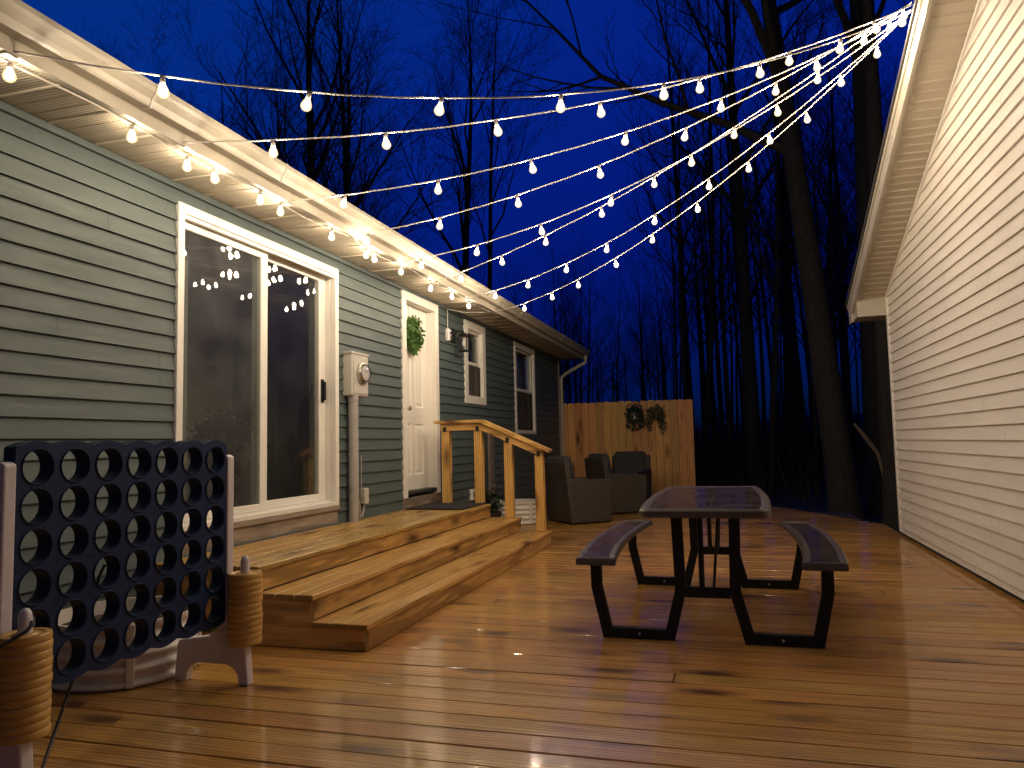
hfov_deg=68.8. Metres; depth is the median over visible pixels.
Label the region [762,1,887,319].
bare tree
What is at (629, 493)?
wicker chair
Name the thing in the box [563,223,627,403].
bare tree
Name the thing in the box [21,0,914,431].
sky
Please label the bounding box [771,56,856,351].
bare tree
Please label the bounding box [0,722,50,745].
game disc
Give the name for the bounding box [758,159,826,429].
bare tree
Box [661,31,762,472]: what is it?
bare tree
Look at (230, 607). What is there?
game disc
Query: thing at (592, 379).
bare tree
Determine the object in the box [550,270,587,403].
bare tree
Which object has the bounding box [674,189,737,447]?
bare tree
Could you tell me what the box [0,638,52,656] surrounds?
game disc
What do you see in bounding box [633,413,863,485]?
terrain
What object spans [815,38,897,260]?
bare tree
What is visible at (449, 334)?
power adapter
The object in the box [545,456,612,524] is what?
wicker chair
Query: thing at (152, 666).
corrugated planter
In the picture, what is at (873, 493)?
bare tree
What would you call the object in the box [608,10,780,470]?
bare tree
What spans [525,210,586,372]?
bare tree
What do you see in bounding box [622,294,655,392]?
bare tree
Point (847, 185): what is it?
bare tree
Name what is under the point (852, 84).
bare tree
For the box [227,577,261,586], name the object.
game disc
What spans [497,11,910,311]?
string light
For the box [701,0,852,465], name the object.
bare tree
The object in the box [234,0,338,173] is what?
bare tree
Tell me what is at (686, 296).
bare tree
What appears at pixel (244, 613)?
game disc
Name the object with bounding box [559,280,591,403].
bare tree
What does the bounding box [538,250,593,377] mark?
bare tree
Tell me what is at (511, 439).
railing
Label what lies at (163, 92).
string light
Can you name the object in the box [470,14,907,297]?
string light
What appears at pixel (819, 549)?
picnic table
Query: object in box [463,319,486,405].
window
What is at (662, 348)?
bare tree
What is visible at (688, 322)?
bare tree
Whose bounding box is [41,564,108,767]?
cord
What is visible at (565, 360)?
bare tree
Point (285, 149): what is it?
bare tree
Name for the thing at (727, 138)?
bare tree
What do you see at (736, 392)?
bare tree
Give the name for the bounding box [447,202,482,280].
bare tree
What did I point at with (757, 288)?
bare tree
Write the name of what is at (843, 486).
bare tree
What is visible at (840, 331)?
bare tree
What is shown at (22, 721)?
game disc
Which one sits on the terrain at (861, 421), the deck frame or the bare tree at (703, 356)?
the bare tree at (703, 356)
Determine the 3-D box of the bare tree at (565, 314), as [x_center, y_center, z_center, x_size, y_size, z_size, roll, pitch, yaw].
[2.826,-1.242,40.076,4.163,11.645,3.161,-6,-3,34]
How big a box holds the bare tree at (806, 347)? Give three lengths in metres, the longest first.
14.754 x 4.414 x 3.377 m
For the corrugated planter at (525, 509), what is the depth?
9.95 m
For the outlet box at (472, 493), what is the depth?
9.63 m
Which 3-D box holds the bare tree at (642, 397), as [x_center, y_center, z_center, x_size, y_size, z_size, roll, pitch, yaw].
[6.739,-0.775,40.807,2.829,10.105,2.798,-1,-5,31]
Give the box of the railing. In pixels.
[433,420,551,531]
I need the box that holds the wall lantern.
[451,329,469,351]
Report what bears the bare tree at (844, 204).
on the ground at (816, 504)
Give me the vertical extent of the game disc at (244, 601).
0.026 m
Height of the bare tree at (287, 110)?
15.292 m
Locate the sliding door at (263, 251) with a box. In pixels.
[172,201,338,530]
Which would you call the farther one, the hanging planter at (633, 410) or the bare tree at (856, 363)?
the bare tree at (856, 363)
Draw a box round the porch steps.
[155,504,551,651]
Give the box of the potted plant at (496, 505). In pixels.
[470,486,504,517]
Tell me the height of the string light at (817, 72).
1.495 m
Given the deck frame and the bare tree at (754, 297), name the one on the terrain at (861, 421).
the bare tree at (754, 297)
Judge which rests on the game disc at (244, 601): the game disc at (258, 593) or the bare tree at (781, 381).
the game disc at (258, 593)
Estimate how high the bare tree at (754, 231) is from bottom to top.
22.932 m
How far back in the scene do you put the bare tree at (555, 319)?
31.68 m
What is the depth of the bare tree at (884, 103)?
30.35 m
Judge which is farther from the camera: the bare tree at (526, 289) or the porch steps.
the bare tree at (526, 289)
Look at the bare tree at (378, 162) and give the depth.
36.59 m
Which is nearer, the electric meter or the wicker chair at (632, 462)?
the electric meter
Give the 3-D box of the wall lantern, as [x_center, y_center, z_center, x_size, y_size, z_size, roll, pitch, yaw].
[-0.640,-0.536,9.271,0.196,0.278,0.170,-3,-5,16]
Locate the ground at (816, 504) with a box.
[766,486,881,523]
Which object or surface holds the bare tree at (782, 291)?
on the terrain at (861, 421)
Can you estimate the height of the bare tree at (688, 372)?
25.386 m
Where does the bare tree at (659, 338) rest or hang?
on the terrain at (861, 421)
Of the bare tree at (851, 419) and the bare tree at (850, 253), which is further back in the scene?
the bare tree at (850, 253)
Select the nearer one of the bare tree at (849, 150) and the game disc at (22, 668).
the game disc at (22, 668)
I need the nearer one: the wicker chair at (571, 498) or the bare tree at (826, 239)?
the wicker chair at (571, 498)
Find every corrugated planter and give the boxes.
[51,596,200,692]
[495,499,535,524]
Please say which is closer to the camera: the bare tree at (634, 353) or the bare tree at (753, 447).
the bare tree at (753, 447)
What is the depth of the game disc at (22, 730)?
2.32 m
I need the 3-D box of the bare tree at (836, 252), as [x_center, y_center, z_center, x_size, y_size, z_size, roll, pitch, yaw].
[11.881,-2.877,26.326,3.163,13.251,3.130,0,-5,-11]
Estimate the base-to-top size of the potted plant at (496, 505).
0.580 m
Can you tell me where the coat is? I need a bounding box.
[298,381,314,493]
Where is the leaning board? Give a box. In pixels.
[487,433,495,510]
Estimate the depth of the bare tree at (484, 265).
43.31 m
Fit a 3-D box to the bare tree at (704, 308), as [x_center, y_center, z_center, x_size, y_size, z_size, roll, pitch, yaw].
[9.315,-4.017,35.469,4.462,16.438,5.876,-5,-4,30]
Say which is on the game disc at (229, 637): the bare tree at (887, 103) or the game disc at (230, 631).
the game disc at (230, 631)
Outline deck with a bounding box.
[32,506,1023,767]
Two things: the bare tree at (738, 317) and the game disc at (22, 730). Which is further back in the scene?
the bare tree at (738, 317)
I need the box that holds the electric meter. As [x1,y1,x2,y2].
[342,351,372,521]
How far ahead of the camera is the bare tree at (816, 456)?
20.14 m
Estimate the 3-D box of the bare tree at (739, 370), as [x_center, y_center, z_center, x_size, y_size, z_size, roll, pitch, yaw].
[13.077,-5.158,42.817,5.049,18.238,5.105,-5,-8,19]
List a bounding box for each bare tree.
[75,15,211,113]
[132,0,372,211]
[168,0,466,250]
[226,7,385,221]
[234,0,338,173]
[254,0,414,224]
[259,0,379,205]
[263,27,330,165]
[265,0,513,243]
[315,149,341,189]
[317,119,381,214]
[318,0,418,243]
[334,88,406,230]
[338,0,563,275]
[385,0,904,520]
[432,0,571,289]
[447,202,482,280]
[469,242,498,291]
[496,249,546,320]
[502,276,524,302]
[505,254,552,326]
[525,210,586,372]
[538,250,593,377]
[539,290,567,375]
[546,287,584,445]
[548,253,597,399]
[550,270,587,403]
[557,279,595,403]
[558,269,590,402]
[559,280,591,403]
[561,234,614,406]
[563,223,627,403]
[563,330,592,438]
[564,305,592,402]
[570,322,602,402]
[571,280,620,429]
[578,306,617,402]
[582,337,604,402]
[589,247,656,403]
[602,287,638,400]
[603,0,770,462]
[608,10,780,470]
[609,52,733,433]
[609,332,647,401]
[611,280,660,400]
[612,238,670,445]
[612,333,635,400]
[615,308,654,400]
[616,0,849,492]
[616,284,673,400]
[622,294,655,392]
[623,243,680,399]
[629,0,809,485]
[633,287,678,401]
[636,292,679,397]
[636,312,679,400]
[644,283,672,399]
[646,259,691,399]
[647,202,704,350]
[647,323,674,399]
[651,0,809,313]
[652,0,854,495]
[652,111,749,431]
[653,25,789,476]
[659,215,707,337]
[659,235,703,377]
[660,134,749,459]
[660,213,702,399]
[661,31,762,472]
[665,221,726,392]
[668,147,735,437]
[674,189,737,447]
[687,182,770,438]
[687,209,752,355]
[697,140,773,445]
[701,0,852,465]
[702,69,825,448]
[708,124,782,432]
[715,136,774,310]
[715,185,772,354]
[716,204,755,433]
[717,1,849,475]
[719,154,804,437]
[719,237,763,339]
[729,0,893,495]
[746,41,853,466]
[749,98,817,444]
[749,199,792,407]
[750,185,831,444]
[751,121,810,427]
[751,133,813,318]
[754,196,801,425]
[756,129,824,470]
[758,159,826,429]
[761,0,891,430]
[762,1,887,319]
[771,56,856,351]
[780,109,855,342]
[782,74,855,284]
[785,52,856,389]
[790,3,895,246]
[794,0,910,169]
[803,84,855,436]
[805,2,895,229]
[806,68,885,283]
[809,123,859,370]
[810,142,852,357]
[812,53,895,345]
[812,80,891,273]
[814,100,855,283]
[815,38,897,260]
[819,72,856,299]
[822,124,859,451]
[822,231,860,426]
[823,159,858,330]
[832,0,881,516]
[832,28,899,239]
[862,0,902,534]
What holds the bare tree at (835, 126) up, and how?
on the ground at (816, 504)
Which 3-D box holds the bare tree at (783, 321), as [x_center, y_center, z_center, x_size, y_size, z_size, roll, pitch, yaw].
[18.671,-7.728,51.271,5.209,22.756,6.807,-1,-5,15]
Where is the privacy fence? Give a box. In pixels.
[564,399,695,495]
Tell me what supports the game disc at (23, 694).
on the game disc at (23, 703)
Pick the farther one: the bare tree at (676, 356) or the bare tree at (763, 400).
the bare tree at (763, 400)
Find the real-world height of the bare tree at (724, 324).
16.228 m
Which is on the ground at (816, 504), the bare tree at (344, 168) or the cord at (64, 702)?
the bare tree at (344, 168)
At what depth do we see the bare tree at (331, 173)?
39.18 m
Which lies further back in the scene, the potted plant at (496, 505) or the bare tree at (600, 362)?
the bare tree at (600, 362)
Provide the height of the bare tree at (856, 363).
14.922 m
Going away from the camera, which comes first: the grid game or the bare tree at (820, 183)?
the grid game
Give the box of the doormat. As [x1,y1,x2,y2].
[406,502,485,509]
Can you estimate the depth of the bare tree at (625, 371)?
58.20 m
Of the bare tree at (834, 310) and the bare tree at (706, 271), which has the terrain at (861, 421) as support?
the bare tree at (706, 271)
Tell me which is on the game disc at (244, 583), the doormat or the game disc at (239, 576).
the game disc at (239, 576)
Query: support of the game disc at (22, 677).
on the game disc at (25, 685)
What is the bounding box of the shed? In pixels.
[845,0,1023,602]
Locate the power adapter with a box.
[445,328,453,340]
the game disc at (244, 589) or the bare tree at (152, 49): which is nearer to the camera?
the game disc at (244, 589)
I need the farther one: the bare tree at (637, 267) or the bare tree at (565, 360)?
the bare tree at (565, 360)
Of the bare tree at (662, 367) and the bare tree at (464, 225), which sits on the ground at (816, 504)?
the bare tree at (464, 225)
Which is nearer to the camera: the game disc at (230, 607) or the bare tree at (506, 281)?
the game disc at (230, 607)
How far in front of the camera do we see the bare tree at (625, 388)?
31.34 m
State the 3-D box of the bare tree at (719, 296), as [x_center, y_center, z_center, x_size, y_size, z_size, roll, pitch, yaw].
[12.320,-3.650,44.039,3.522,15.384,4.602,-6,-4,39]
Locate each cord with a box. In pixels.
[0,620,33,647]
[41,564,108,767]
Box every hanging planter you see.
[624,401,645,430]
[644,403,668,433]
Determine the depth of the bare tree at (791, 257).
42.62 m
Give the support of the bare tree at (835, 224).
on the terrain at (861, 421)
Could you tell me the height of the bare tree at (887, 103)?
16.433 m
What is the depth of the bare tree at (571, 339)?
38.22 m
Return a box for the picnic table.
[576,486,848,648]
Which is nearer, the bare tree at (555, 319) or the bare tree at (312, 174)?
the bare tree at (312, 174)
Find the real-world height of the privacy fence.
2.306 m
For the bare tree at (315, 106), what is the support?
on the ground at (816, 504)
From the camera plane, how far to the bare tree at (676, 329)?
55.14 m
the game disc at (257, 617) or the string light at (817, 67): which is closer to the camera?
the game disc at (257, 617)
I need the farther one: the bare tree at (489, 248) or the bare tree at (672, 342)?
the bare tree at (672, 342)
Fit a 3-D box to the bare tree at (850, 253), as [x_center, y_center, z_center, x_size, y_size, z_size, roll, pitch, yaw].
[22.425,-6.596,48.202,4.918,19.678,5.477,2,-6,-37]
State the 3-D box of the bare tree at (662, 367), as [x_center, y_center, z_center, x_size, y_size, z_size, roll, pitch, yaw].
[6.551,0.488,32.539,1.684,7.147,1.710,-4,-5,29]
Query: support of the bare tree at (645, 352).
on the terrain at (861, 421)
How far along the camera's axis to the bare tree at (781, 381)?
41.22 m
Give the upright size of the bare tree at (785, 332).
18.579 m
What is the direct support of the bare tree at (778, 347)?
on the terrain at (861, 421)
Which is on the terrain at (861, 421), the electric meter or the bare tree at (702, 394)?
the bare tree at (702, 394)
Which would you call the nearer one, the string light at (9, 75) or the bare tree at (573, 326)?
the string light at (9, 75)
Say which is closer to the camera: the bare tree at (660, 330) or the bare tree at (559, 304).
the bare tree at (660, 330)
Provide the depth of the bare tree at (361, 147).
24.40 m
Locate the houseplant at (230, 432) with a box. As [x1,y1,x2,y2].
[186,404,270,506]
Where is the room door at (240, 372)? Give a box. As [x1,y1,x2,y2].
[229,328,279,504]
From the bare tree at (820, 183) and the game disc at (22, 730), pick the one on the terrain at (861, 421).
the bare tree at (820, 183)
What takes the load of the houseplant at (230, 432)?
on the house
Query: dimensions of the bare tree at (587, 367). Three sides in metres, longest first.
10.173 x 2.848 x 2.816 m
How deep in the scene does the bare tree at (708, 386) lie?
24.16 m
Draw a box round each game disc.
[0,627,52,647]
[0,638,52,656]
[0,647,52,664]
[0,655,52,673]
[0,664,51,682]
[0,671,52,691]
[0,681,51,700]
[0,689,51,709]
[0,698,51,718]
[0,706,50,727]
[0,715,49,736]
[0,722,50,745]
[226,630,261,640]
[226,635,261,646]
[227,570,261,580]
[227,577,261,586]
[227,583,262,592]
[227,595,262,604]
[227,601,261,610]
[227,606,261,616]
[227,618,262,628]
[227,624,261,634]
[228,588,262,598]
[228,612,262,622]
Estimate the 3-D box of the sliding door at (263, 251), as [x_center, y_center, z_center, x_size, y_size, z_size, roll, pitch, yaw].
[-1.855,-0.050,5.565,0.160,2.050,1.980,-3,-5,16]
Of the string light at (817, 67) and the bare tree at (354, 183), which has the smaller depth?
the string light at (817, 67)
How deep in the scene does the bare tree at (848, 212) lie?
31.65 m
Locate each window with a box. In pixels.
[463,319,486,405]
[513,341,536,433]
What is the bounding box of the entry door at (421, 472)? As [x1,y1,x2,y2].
[400,290,440,498]
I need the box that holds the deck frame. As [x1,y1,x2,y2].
[814,512,861,520]
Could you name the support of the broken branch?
on the ground at (816, 504)
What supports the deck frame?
on the ground at (816, 504)
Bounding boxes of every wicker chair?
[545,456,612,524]
[584,453,646,513]
[612,451,651,499]
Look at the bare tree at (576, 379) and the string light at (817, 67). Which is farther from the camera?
the bare tree at (576, 379)
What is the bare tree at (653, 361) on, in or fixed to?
on the terrain at (861, 421)
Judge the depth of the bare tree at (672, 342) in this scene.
47.12 m
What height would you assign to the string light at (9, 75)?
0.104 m
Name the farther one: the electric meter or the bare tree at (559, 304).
the bare tree at (559, 304)
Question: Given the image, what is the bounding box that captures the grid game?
[0,440,252,767]
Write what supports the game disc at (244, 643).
on the grid game
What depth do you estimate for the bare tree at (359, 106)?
28.97 m
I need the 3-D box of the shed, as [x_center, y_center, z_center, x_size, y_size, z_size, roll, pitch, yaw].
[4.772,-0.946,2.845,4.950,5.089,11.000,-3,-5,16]
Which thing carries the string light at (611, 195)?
hanging from the house
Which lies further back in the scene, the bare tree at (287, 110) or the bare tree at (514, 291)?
the bare tree at (514, 291)
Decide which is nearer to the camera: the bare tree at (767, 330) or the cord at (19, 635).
the cord at (19, 635)
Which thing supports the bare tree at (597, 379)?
on the ground at (816, 504)
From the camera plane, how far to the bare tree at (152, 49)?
30.15 m
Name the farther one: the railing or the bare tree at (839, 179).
the bare tree at (839, 179)
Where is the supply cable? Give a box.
[447,309,486,327]
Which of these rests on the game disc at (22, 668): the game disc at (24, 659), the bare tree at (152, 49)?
the game disc at (24, 659)
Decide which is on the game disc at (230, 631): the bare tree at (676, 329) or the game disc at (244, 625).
the game disc at (244, 625)
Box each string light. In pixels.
[0,51,497,313]
[13,10,910,113]
[182,4,912,155]
[291,8,912,206]
[356,1,911,244]
[404,11,909,267]
[439,2,911,280]
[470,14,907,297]
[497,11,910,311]
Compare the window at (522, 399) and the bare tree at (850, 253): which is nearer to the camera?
the window at (522, 399)
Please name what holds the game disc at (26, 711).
on the game disc at (22, 721)
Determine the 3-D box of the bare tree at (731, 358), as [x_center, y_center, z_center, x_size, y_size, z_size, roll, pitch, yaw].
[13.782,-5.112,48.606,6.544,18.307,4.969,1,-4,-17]
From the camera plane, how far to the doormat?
7.76 m
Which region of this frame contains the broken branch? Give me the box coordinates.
[853,423,882,477]
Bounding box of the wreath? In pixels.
[406,306,425,355]
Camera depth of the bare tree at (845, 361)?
25.07 m
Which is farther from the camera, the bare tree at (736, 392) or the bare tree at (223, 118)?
the bare tree at (736, 392)
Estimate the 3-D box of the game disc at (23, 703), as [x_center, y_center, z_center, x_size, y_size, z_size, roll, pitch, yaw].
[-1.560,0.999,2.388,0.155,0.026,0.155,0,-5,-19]
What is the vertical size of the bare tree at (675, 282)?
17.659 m
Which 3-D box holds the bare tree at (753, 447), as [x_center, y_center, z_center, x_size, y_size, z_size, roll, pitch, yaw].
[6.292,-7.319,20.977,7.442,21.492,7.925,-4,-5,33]
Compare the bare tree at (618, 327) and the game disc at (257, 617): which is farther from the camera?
the bare tree at (618, 327)
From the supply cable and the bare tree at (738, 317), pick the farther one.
the bare tree at (738, 317)
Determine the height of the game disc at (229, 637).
0.026 m
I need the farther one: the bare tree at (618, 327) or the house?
the bare tree at (618, 327)
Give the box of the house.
[0,0,589,627]
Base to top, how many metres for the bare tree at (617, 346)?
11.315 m
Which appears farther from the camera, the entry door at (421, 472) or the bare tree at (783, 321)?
the bare tree at (783, 321)
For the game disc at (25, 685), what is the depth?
2.33 m
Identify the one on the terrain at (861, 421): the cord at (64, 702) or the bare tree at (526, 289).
the bare tree at (526, 289)
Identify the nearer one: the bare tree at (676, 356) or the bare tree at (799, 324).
the bare tree at (676, 356)
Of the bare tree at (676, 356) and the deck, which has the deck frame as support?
the deck
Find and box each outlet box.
[360,488,368,517]
[470,489,474,499]
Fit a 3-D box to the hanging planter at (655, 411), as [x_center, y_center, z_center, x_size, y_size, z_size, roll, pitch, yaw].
[2.765,0.655,14.322,0.490,0.603,0.235,-3,-5,16]
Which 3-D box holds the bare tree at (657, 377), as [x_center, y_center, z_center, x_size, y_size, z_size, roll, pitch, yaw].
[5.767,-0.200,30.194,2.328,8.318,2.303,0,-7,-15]
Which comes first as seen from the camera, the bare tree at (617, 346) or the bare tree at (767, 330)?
the bare tree at (767, 330)
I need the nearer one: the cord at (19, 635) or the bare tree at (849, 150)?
the cord at (19, 635)
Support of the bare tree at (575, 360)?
on the terrain at (861, 421)
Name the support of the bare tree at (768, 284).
on the terrain at (861, 421)
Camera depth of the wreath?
8.21 m
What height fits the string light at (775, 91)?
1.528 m
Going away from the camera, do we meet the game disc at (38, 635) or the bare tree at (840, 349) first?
the game disc at (38, 635)
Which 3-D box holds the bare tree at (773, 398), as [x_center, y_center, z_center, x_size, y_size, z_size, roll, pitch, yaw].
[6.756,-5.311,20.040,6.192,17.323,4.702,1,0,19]
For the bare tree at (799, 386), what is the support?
on the ground at (816, 504)
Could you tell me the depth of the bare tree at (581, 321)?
44.79 m
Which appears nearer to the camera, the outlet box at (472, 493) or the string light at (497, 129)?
the string light at (497, 129)
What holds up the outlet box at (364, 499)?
attached to the house
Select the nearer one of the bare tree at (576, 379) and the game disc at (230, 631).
the game disc at (230, 631)
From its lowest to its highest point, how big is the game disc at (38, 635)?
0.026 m

